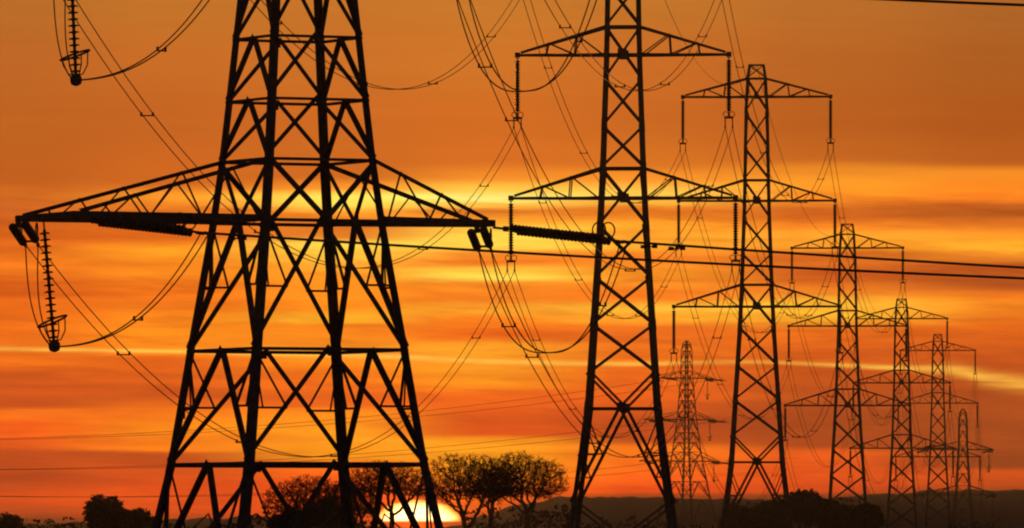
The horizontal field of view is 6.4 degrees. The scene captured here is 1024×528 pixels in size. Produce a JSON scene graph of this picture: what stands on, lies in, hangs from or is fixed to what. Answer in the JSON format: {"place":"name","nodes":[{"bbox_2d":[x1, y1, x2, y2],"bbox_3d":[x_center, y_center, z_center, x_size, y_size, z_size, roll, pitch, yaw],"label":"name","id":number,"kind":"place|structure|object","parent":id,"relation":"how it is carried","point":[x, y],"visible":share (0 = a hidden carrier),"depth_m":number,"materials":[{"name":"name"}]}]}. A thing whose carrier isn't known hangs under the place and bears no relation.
{"place":"outdoors","nodes":[
{"label":"outdoors","id":0,"kind":"place"},
{"bbox_2d":[0,0,1023,527],"label":"sky","id":1,"kind":"structure","parent":0,"point":[928,98],"materials":[{"name":"orange"}]},
{"bbox_2d":[24,489,1023,527],"bbox_3d":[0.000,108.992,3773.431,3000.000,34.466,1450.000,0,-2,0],"label":"hills","id":2,"kind":"structure","parent":0,"point":[1008,506],"depth_m":3587.71,"materials":[{"name":"black"}]},
{"bbox_2d":[639,340,719,527],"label":"angle pylon","id":3,"kind":"object","parent":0,"point":[688,454],"visible":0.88,"depth_m":2199.29,"materials":[{"name":"metal"}]},
{"bbox_2d":[0,464,641,496],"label":"distant wire","id":4,"kind":"object","parent":3,"relation":"attached to","point":[284,492],"visible":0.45,"depth_m":2046.81,"materials":[{"name":"metal"}]},
{"bbox_2d":[0,381,649,438],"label":"distant wire","id":5,"kind":"object","parent":3,"relation":"attached to","point":[302,422],"visible":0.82,"depth_m":2071.57,"materials":[{"name":"metal"}]},
{"bbox_2d":[0,421,654,469],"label":"distant wire","id":6,"kind":"object","parent":3,"relation":"attached to","point":[349,454],"visible":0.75,"depth_m":2092.50,"materials":[{"name":"metal"}]},
{"bbox_2d":[14,463,713,496],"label":"distant wire","id":7,"kind":"object","parent":3,"relation":"attached to","point":[311,493],"visible":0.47,"depth_m":2056.79,"materials":[{"name":"metal"}]},
{"bbox_3d":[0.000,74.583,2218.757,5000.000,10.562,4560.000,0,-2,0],"label":"ground","id":8,"kind":"structure","parent":0,"visible":0},
{"bbox_2d":[0,511,25,527],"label":"leafy tree","id":9,"kind":"object","parent":8,"relation":"on","point":[7,520],"visible":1,"depth_m":938.82,"materials":[{"name":"black plant"}]},
{"bbox_2d":[82,494,129,527],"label":"leafy tree","id":10,"kind":"object","parent":8,"relation":"on","point":[110,512],"visible":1,"depth_m":918.55,"materials":[{"name":"black plant"}]},
{"bbox_2d":[122,507,154,527],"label":"leafy tree","id":11,"kind":"object","parent":8,"relation":"on","point":[140,518],"visible":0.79,"depth_m":928.61,"materials":[{"name":"black plant"}]},
{"bbox_2d":[21,507,371,527],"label":"hedge","id":12,"kind":"object","parent":8,"relation":"on","point":[170,524],"visible":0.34,"depth_m":1089.47,"materials":[{"name":"black plant"}]},
{"bbox_2d":[15,0,495,527],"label":"angle pylon","id":13,"kind":"object","parent":8,"relation":"on","point":[341,464],"visible":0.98,"depth_m":344.51,"materials":[{"name":"metal"}]},
{"bbox_2d":[9,222,39,246],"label":"tension insulator","id":14,"kind":"object","parent":13,"relation":"attached to","point":[16,229],"visible":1,"depth_m":345.13,"materials":[{"name":"ceramic"}]},
{"bbox_2d":[25,235,207,346],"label":"jumper loop","id":15,"kind":"object","parent":14,"relation":"hanging from","point":[111,333],"visible":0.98,"depth_m":338.61,"materials":[{"name":"metal"}]},
{"bbox_2d":[37,221,67,351],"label":"support insulator","id":16,"kind":"object","parent":13,"relation":"hanging from","point":[53,344],"visible":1,"depth_m":341.40,"materials":[{"name":"ceramic"}]},
{"bbox_2d":[59,0,89,85],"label":"support insulator","id":17,"kind":"object","parent":13,"relation":"hanging from","point":[75,77],"visible":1,"depth_m":342.08,"materials":[{"name":"ceramic"}]},
{"bbox_2d":[74,212,211,236],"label":"tension insulator","id":18,"kind":"object","parent":13,"relation":"attached to","point":[145,226],"visible":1,"depth_m":336.19,"materials":[{"name":"ceramic"}]},
{"bbox_2d":[204,232,1023,279],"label":"conductor span","id":19,"kind":"object","parent":18,"relation":"attached to","point":[243,236],"visible":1,"depth_m":324.52,"materials":[{"name":"metal"}]},
{"bbox_2d":[467,227,492,249],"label":"tension insulator","id":20,"kind":"object","parent":13,"relation":"attached to","point":[486,235],"visible":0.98,"depth_m":350.81,"materials":[{"name":"ceramic"}]},
{"bbox_2d":[456,0,596,91],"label":"jumper loop","id":21,"kind":"object","parent":13,"relation":"hanging from","point":[552,79],"visible":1,"depth_m":349.81,"materials":[{"name":"metal"}]},
{"bbox_2d":[493,221,630,244],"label":"tension insulator","id":22,"kind":"object","parent":13,"relation":"attached to","point":[569,235],"visible":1,"depth_m":345.79,"materials":[{"name":"ceramic"}]},
{"bbox_2d":[478,243,627,353],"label":"jumper loop","id":23,"kind":"object","parent":22,"relation":"hanging from","point":[574,344],"visible":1,"depth_m":349.61,"materials":[{"name":"metal"}]},
{"bbox_2d":[622,240,1023,268],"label":"conductor span","id":24,"kind":"object","parent":22,"relation":"attached to","point":[655,245],"visible":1,"depth_m":339.56,"materials":[{"name":"metal"}]},
{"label":"tension insulator","id":25,"kind":"object","parent":13,"relation":"attached to","visible":0},
{"bbox_2d":[53,0,209,80],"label":"jumper loop","id":26,"kind":"object","parent":25,"relation":"hanging from","point":[164,49],"visible":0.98,"depth_m":339.75,"materials":[{"name":"metal"}]},
{"bbox_2d":[882,0,1023,6],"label":"conductor span","id":27,"kind":"object","parent":25,"relation":"attached to","point":[974,3],"visible":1,"depth_m":317.45,"materials":[{"name":"metal"}]},
{"bbox_2d":[265,505,315,527],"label":"leafy tree","id":28,"kind":"object","parent":8,"relation":"on","point":[282,520],"visible":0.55,"depth_m":1008.00,"materials":[{"name":"black plant"}]},
{"bbox_2d":[260,473,339,517],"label":"bare tree","id":29,"kind":"object","parent":8,"relation":"on","point":[298,494],"visible":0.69,"depth_m":1059.00,"materials":[{"name":"black plant"}]},
{"bbox_2d":[304,494,360,527],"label":"leafy tree","id":30,"kind":"object","parent":8,"relation":"on","point":[313,520],"visible":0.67,"depth_m":998.74,"materials":[{"name":"black plant"}]},
{"bbox_2d":[309,480,381,527],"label":"bare tree","id":31,"kind":"object","parent":8,"relation":"on","point":[371,503],"visible":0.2,"depth_m":1073.36,"materials":[{"name":"black plant"}]},
{"bbox_2d":[350,459,437,527],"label":"bare tree","id":32,"kind":"object","parent":8,"relation":"on","point":[387,491],"visible":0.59,"depth_m":1028.18,"materials":[{"name":"black plant"}]},
{"bbox_2d":[420,451,515,527],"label":"bare tree","id":33,"kind":"object","parent":8,"relation":"on","point":[483,480],"visible":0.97,"depth_m":998.97,"materials":[{"name":"black plant"}]},
{"bbox_2d":[463,460,524,527],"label":"bare tree","id":34,"kind":"object","parent":8,"relation":"on","point":[490,510],"visible":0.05,"depth_m":1039.33,"materials":[{"name":"black plant"}]},
{"bbox_2d":[465,503,575,527],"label":"hedge","id":35,"kind":"object","parent":8,"relation":"on","point":[545,512],"visible":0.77,"depth_m":1084.50,"materials":[{"name":"black plant"}]},
{"bbox_2d":[479,449,569,527],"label":"bare tree","id":36,"kind":"object","parent":8,"relation":"on","point":[521,468],"visible":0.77,"depth_m":1010.40,"materials":[{"name":"black plant"}]},
{"bbox_2d":[469,510,720,527],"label":"hedge","id":37,"kind":"object","parent":8,"relation":"on","point":[603,524],"visible":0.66,"depth_m":1109.48,"materials":[{"name":"black plant"}]},
{"bbox_2d":[508,0,737,527],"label":"lattice pylon","id":38,"kind":"object","parent":8,"relation":"on","point":[624,408],"visible":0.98,"depth_m":603.50,"materials":[{"name":"metal"}]},
{"bbox_2d":[505,200,516,270],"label":"insulator string","id":39,"kind":"object","parent":38,"relation":"hanging from","point":[510,234],"visible":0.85,"depth_m":604.74,"materials":[{"name":"ceramic"}]},
{"bbox_2d":[27,246,514,456],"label":"conductor span","id":40,"kind":"object","parent":39,"relation":"hanging from","point":[237,441],"visible":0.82,"depth_m":419.49,"materials":[{"name":"metal"}]},
{"bbox_2d":[507,271,676,437],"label":"conductor span","id":41,"kind":"object","parent":39,"relation":"hanging from","point":[559,380],"visible":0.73,"depth_m":650.16,"materials":[{"name":"metal"}]},
{"bbox_2d":[511,57,523,127],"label":"insulator string","id":42,"kind":"object","parent":38,"relation":"hanging from","point":[517,86],"visible":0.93,"depth_m":604.99,"materials":[{"name":"ceramic"}]},
{"bbox_2d":[63,0,520,269],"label":"conductor span","id":43,"kind":"object","parent":42,"relation":"hanging from","point":[141,114],"visible":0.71,"depth_m":402.02,"materials":[{"name":"metal"}]},
{"bbox_2d":[514,128,680,318],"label":"conductor span","id":44,"kind":"object","parent":42,"relation":"hanging from","point":[566,249],"visible":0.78,"depth_m":661.93,"materials":[{"name":"metal"}]},
{"bbox_2d":[665,1,755,84],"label":"earth wire","id":45,"kind":"object","parent":38,"relation":"attached to","point":[696,61],"visible":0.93,"depth_m":716.78,"materials":[{"name":"metal"}]},
{"bbox_2d":[723,57,734,127],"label":"insulator string","id":46,"kind":"object","parent":38,"relation":"hanging from","point":[728,88],"visible":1,"depth_m":604.09,"materials":[{"name":"ceramic"}]},
{"bbox_2d":[458,0,732,271],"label":"conductor span","id":47,"kind":"object","parent":46,"relation":"hanging from","point":[632,269],"visible":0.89,"depth_m":410.85,"materials":[{"name":"metal"}]},
{"bbox_2d":[725,128,837,318],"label":"conductor span","id":48,"kind":"object","parent":46,"relation":"hanging from","point":[742,202],"visible":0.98,"depth_m":659.78,"materials":[{"name":"metal"}]},
{"bbox_2d":[729,200,741,270],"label":"insulator string","id":49,"kind":"object","parent":38,"relation":"hanging from","point":[735,225],"visible":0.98,"depth_m":603.77,"materials":[{"name":"ceramic"}]},
{"bbox_2d":[480,253,738,457],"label":"conductor span","id":50,"kind":"object","parent":49,"relation":"hanging from","point":[589,442],"visible":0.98,"depth_m":428.08,"materials":[{"name":"metal"}]},
{"bbox_2d":[732,271,842,437],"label":"conductor span","id":51,"kind":"object","parent":49,"relation":"hanging from","point":[767,378],"visible":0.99,"depth_m":663.92,"materials":[{"name":"metal"}]},
{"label":"insulator string","id":52,"kind":"object","parent":38,"relation":"hanging from","visible":0},
{"bbox_2d":[251,0,518,89],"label":"conductor span","id":53,"kind":"object","parent":52,"relation":"hanging from","point":[281,23],"visible":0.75,"depth_m":512.43,"materials":[{"name":"metal"}]},
{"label":"insulator string","id":54,"kind":"object","parent":38,"relation":"hanging from","visible":0},
{"bbox_2d":[544,0,721,90],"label":"conductor span","id":55,"kind":"object","parent":54,"relation":"hanging from","point":[613,77],"visible":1,"depth_m":481.42,"materials":[{"name":"metal"}]},
{"bbox_2d":[722,0,832,202],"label":"conductor span","id":56,"kind":"object","parent":54,"relation":"hanging from","point":[758,124],"visible":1,"depth_m":660.22,"materials":[{"name":"metal"}]},
{"bbox_2d":[718,505,755,527],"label":"leafy tree","id":57,"kind":"object","parent":8,"relation":"on","point":[741,518],"visible":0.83,"depth_m":1003.37,"materials":[{"name":"black plant"}]},
{"bbox_2d":[672,64,841,527],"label":"lattice pylon","id":58,"kind":"object","parent":8,"relation":"on","point":[757,461],"visible":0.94,"depth_m":817.57,"materials":[{"name":"metal"}]},
{"bbox_2d":[669,308,677,360],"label":"insulator string","id":59,"kind":"object","parent":58,"relation":"hanging from","point":[673,331],"visible":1,"depth_m":818.57,"materials":[{"name":"ceramic"}]},
{"bbox_2d":[671,361,786,507],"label":"conductor span","id":60,"kind":"object","parent":59,"relation":"hanging from","point":[707,456],"visible":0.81,"depth_m":886.34,"materials":[{"name":"metal"}]},
{"bbox_2d":[675,203,682,254],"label":"insulator string","id":61,"kind":"object","parent":58,"relation":"hanging from","point":[678,221],"visible":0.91,"depth_m":818.84,"materials":[{"name":"ceramic"}]},
{"bbox_2d":[678,99,686,150],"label":"insulator string","id":62,"kind":"object","parent":58,"relation":"hanging from","point":[682,119],"visible":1,"depth_m":819.11,"materials":[{"name":"ceramic"}]},
{"bbox_2d":[523,0,684,202],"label":"conductor span","id":63,"kind":"object","parent":62,"relation":"hanging from","point":[570,116],"visible":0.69,"depth_m":653.58,"materials":[{"name":"metal"}]},
{"bbox_2d":[680,151,793,332],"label":"conductor span","id":64,"kind":"object","parent":62,"relation":"hanging from","point":[715,260],"visible":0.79,"depth_m":879.78,"materials":[{"name":"metal"}]},
{"bbox_2d":[757,67,845,235],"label":"earth wire","id":65,"kind":"object","parent":58,"relation":"attached to","point":[786,169],"visible":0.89,"depth_m":891.68,"materials":[{"name":"metal"}]},
{"bbox_2d":[826,98,834,150],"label":"insulator string","id":66,"kind":"object","parent":58,"relation":"hanging from","point":[830,117],"visible":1,"depth_m":818.25,"materials":[{"name":"ceramic"}]},
{"bbox_2d":[828,151,904,332],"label":"conductor span","id":67,"kind":"object","parent":66,"relation":"hanging from","point":[852,258],"visible":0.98,"depth_m":882.82,"materials":[{"name":"metal"}]},
{"bbox_2d":[830,204,838,254],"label":"insulator string","id":68,"kind":"object","parent":58,"relation":"hanging from","point":[834,223],"visible":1,"depth_m":817.92,"materials":[{"name":"ceramic"}]},
{"bbox_2d":[833,258,907,418],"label":"conductor span","id":69,"kind":"object","parent":68,"relation":"hanging from","point":[857,358],"visible":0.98,"depth_m":888.79,"materials":[{"name":"metal"}]},
{"bbox_2d":[835,310,842,360],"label":"insulator string","id":70,"kind":"object","parent":58,"relation":"hanging from","point":[839,329],"visible":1,"depth_m":817.61,"materials":[{"name":"ceramic"}]},
{"bbox_2d":[837,361,911,507],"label":"conductor span","id":71,"kind":"object","parent":70,"relation":"hanging from","point":[882,506],"visible":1,"depth_m":889.57,"materials":[{"name":"metal"}]},
{"bbox_2d":[750,497,799,527],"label":"leafy tree","id":72,"kind":"object","parent":8,"relation":"on","point":[762,514],"visible":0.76,"depth_m":998.64,"materials":[{"name":"black plant"}]},
{"bbox_2d":[729,497,861,527],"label":"hedge","id":73,"kind":"object","parent":8,"relation":"on","point":[801,522],"visible":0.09,"depth_m":1059.47,"materials":[{"name":"black plant"}]},
{"bbox_2d":[789,488,827,527],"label":"leafy tree","id":74,"kind":"object","parent":8,"relation":"on","point":[805,502],"visible":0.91,"depth_m":1008.22,"materials":[{"name":"black plant"}]},
{"bbox_2d":[814,497,860,527],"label":"leafy tree","id":75,"kind":"object","parent":8,"relation":"on","point":[842,515],"visible":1,"depth_m":1013.40,"materials":[{"name":"black plant"}]},
{"bbox_2d":[784,223,910,503],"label":"lattice pylon","id":76,"kind":"object","parent":8,"relation":"on","point":[857,392],"visible":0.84,"depth_m":1089.85,"materials":[{"name":"metal"}]},
{"bbox_2d":[783,407,788,445],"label":"insulator string","id":77,"kind":"object","parent":76,"relation":"hanging from","point":[785,425],"visible":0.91,"depth_m":1090.82,"materials":[{"name":"ceramic"}]},
{"bbox_2d":[785,327,791,366],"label":"insulator string","id":78,"kind":"object","parent":76,"relation":"hanging from","point":[788,360],"visible":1,"depth_m":1091.08,"materials":[{"name":"ceramic"}]},
{"bbox_2d":[676,255,790,418],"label":"conductor span","id":79,"kind":"object","parent":78,"relation":"hanging from","point":[709,351],"visible":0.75,"depth_m":878.86,"materials":[{"name":"metal"}]},
{"bbox_2d":[787,368,854,466],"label":"conductor span","id":80,"kind":"object","parent":78,"relation":"hanging from","point":[806,428],"visible":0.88,"depth_m":1148.21,"materials":[{"name":"metal"}]},
{"bbox_2d":[789,251,794,288],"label":"insulator string","id":81,"kind":"object","parent":76,"relation":"hanging from","point":[791,282],"visible":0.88,"depth_m":1091.33,"materials":[{"name":"ceramic"}]},
{"bbox_2d":[790,291,855,397],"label":"conductor span","id":82,"kind":"object","parent":81,"relation":"hanging from","point":[810,357],"visible":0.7,"depth_m":1153.10,"materials":[{"name":"metal"}]},
{"bbox_2d":[900,249,904,287],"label":"insulator string","id":83,"kind":"object","parent":76,"relation":"hanging from","point":[902,263],"visible":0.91,"depth_m":1090.48,"materials":[{"name":"ceramic"}]},
{"bbox_2d":[901,291,948,397],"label":"conductor span","id":84,"kind":"object","parent":83,"relation":"hanging from","point":[916,357],"visible":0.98,"depth_m":1153.57,"materials":[{"name":"metal"}]},
{"bbox_2d":[904,327,909,365],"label":"insulator string","id":85,"kind":"object","parent":76,"relation":"hanging from","point":[906,344],"visible":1,"depth_m":1090.17,"materials":[{"name":"ceramic"}]},
{"bbox_2d":[904,367,951,466],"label":"conductor span","id":86,"kind":"object","parent":85,"relation":"hanging from","point":[918,426],"visible":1,"depth_m":1156.29,"materials":[{"name":"metal"}]},
{"bbox_2d":[907,408,912,440],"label":"insulator string","id":87,"kind":"object","parent":76,"relation":"hanging from","point":[909,422],"visible":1,"depth_m":1089.86,"materials":[{"name":"ceramic"}]},
{"bbox_2d":[908,448,954,527],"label":"conductor span","id":88,"kind":"object","parent":87,"relation":"hanging from","point":[920,495],"visible":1,"depth_m":1140.98,"materials":[{"name":"metal"}]},
{"bbox_2d":[852,502,885,527],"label":"leafy tree","id":89,"kind":"object","parent":8,"relation":"on","point":[869,515],"visible":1,"depth_m":1018.51,"materials":[{"name":"black plant"}]},
{"bbox_2d":[849,298,953,527],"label":"lattice pylon","id":90,"kind":"object","parent":8,"relation":"on","point":[892,434],"visible":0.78,"depth_m":1325.12,"materials":[{"name":"metal"}]},
{"bbox_2d":[947,385,952,415],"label":"insulator string","id":91,"kind":"object","parent":90,"relation":"hanging from","point":[949,401],"visible":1,"depth_m":1325.48,"materials":[{"name":"ceramic"}]},
{"bbox_2d":[950,449,955,481],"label":"insulator string","id":92,"kind":"object","parent":90,"relation":"hanging from","point":[953,465],"visible":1,"depth_m":1325.17,"materials":[{"name":"ceramic"}]},
{"bbox_2d":[895,334,980,527],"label":"lattice pylon","id":93,"kind":"object","parent":8,"relation":"on","point":[944,442],"visible":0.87,"depth_m":1616.00,"materials":[{"name":"metal"}]},
{"bbox_2d":[976,404,978,426],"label":"insulator string","id":94,"kind":"object","parent":93,"relation":"hanging from","point":[977,405],"visible":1,"depth_m":1616.36,"materials":[{"name":"ceramic"}]},
{"bbox_2d":[948,416,978,482],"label":"conductor span","id":95,"kind":"object","parent":94,"relation":"hanging from","point":[957,456],"visible":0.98,"depth_m":1416.99,"materials":[{"name":"metal"}]},
{"bbox_2d":[976,433,994,519],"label":"conductor span","id":96,"kind":"object","parent":94,"relation":"hanging from","point":[983,485],"visible":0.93,"depth_m":1722.24,"materials":[{"name":"metal"}]},
{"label":"insulator string","id":97,"kind":"object","parent":93,"relation":"hanging from","visible":0},
{"bbox_2d":[852,417,899,482],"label":"conductor span","id":98,"kind":"object","parent":97,"relation":"hanging from","point":[864,456],"visible":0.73,"depth_m":1444.26,"materials":[{"name":"metal"}]},
{"bbox_2d":[916,409,996,527],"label":"angle pylon","id":99,"kind":"object","parent":8,"relation":"on","point":[971,514],"visible":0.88,"depth_m":2023.78,"materials":[{"name":"metal"}]},
{"bbox_2d":[948,518,1016,527],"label":"hedge","id":100,"kind":"object","parent":8,"relation":"on","point":[975,522],"visible":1,"depth_m":1399.47,"materials":[{"name":"black plant"}]},
{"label":"insulator string","id":101,"kind":"object","parent":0,"visible":0},
{"bbox_2d":[946,355,976,425],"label":"conductor span","id":102,"kind":"object","parent":101,"relation":"hanging from","point":[955,397],"visible":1,"depth_m":1421.95,"materials":[{"name":"metal"}]},
{"bbox_2d":[974,384,991,472],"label":"conductor span","id":103,"kind":"object","parent":101,"relation":"hanging from","point":[980,430],"visible":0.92,"depth_m":1720.82,"materials":[{"name":"metal"}]},
{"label":"support insulator","id":104,"kind":"object","parent":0,"visible":0},
{"bbox_2d":[1,422,707,469],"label":"distant wire","id":105,"kind":"object","parent":104,"relation":"attached to","point":[314,460],"visible":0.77,"depth_m":2080.44,"materials":[{"name":"metal"}]},
{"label":"support insulator","id":106,"kind":"object","parent":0,"visible":0},
{"bbox_2d":[0,380,707,439],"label":"distant wire","id":107,"kind":"object","parent":106,"relation":"attached to","point":[334,423],"visible":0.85,"depth_m":2077.45,"materials":[{"name":"metal"}]},
{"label":"insulator string","id":108,"kind":"object","parent":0,"visible":0},
{"bbox_2d":[854,352,901,425],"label":"conductor span","id":109,"kind":"object","parent":108,"relation":"hanging from","point":[869,403],"visible":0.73,"depth_m":1423.88,"materials":[{"name":"metal"}]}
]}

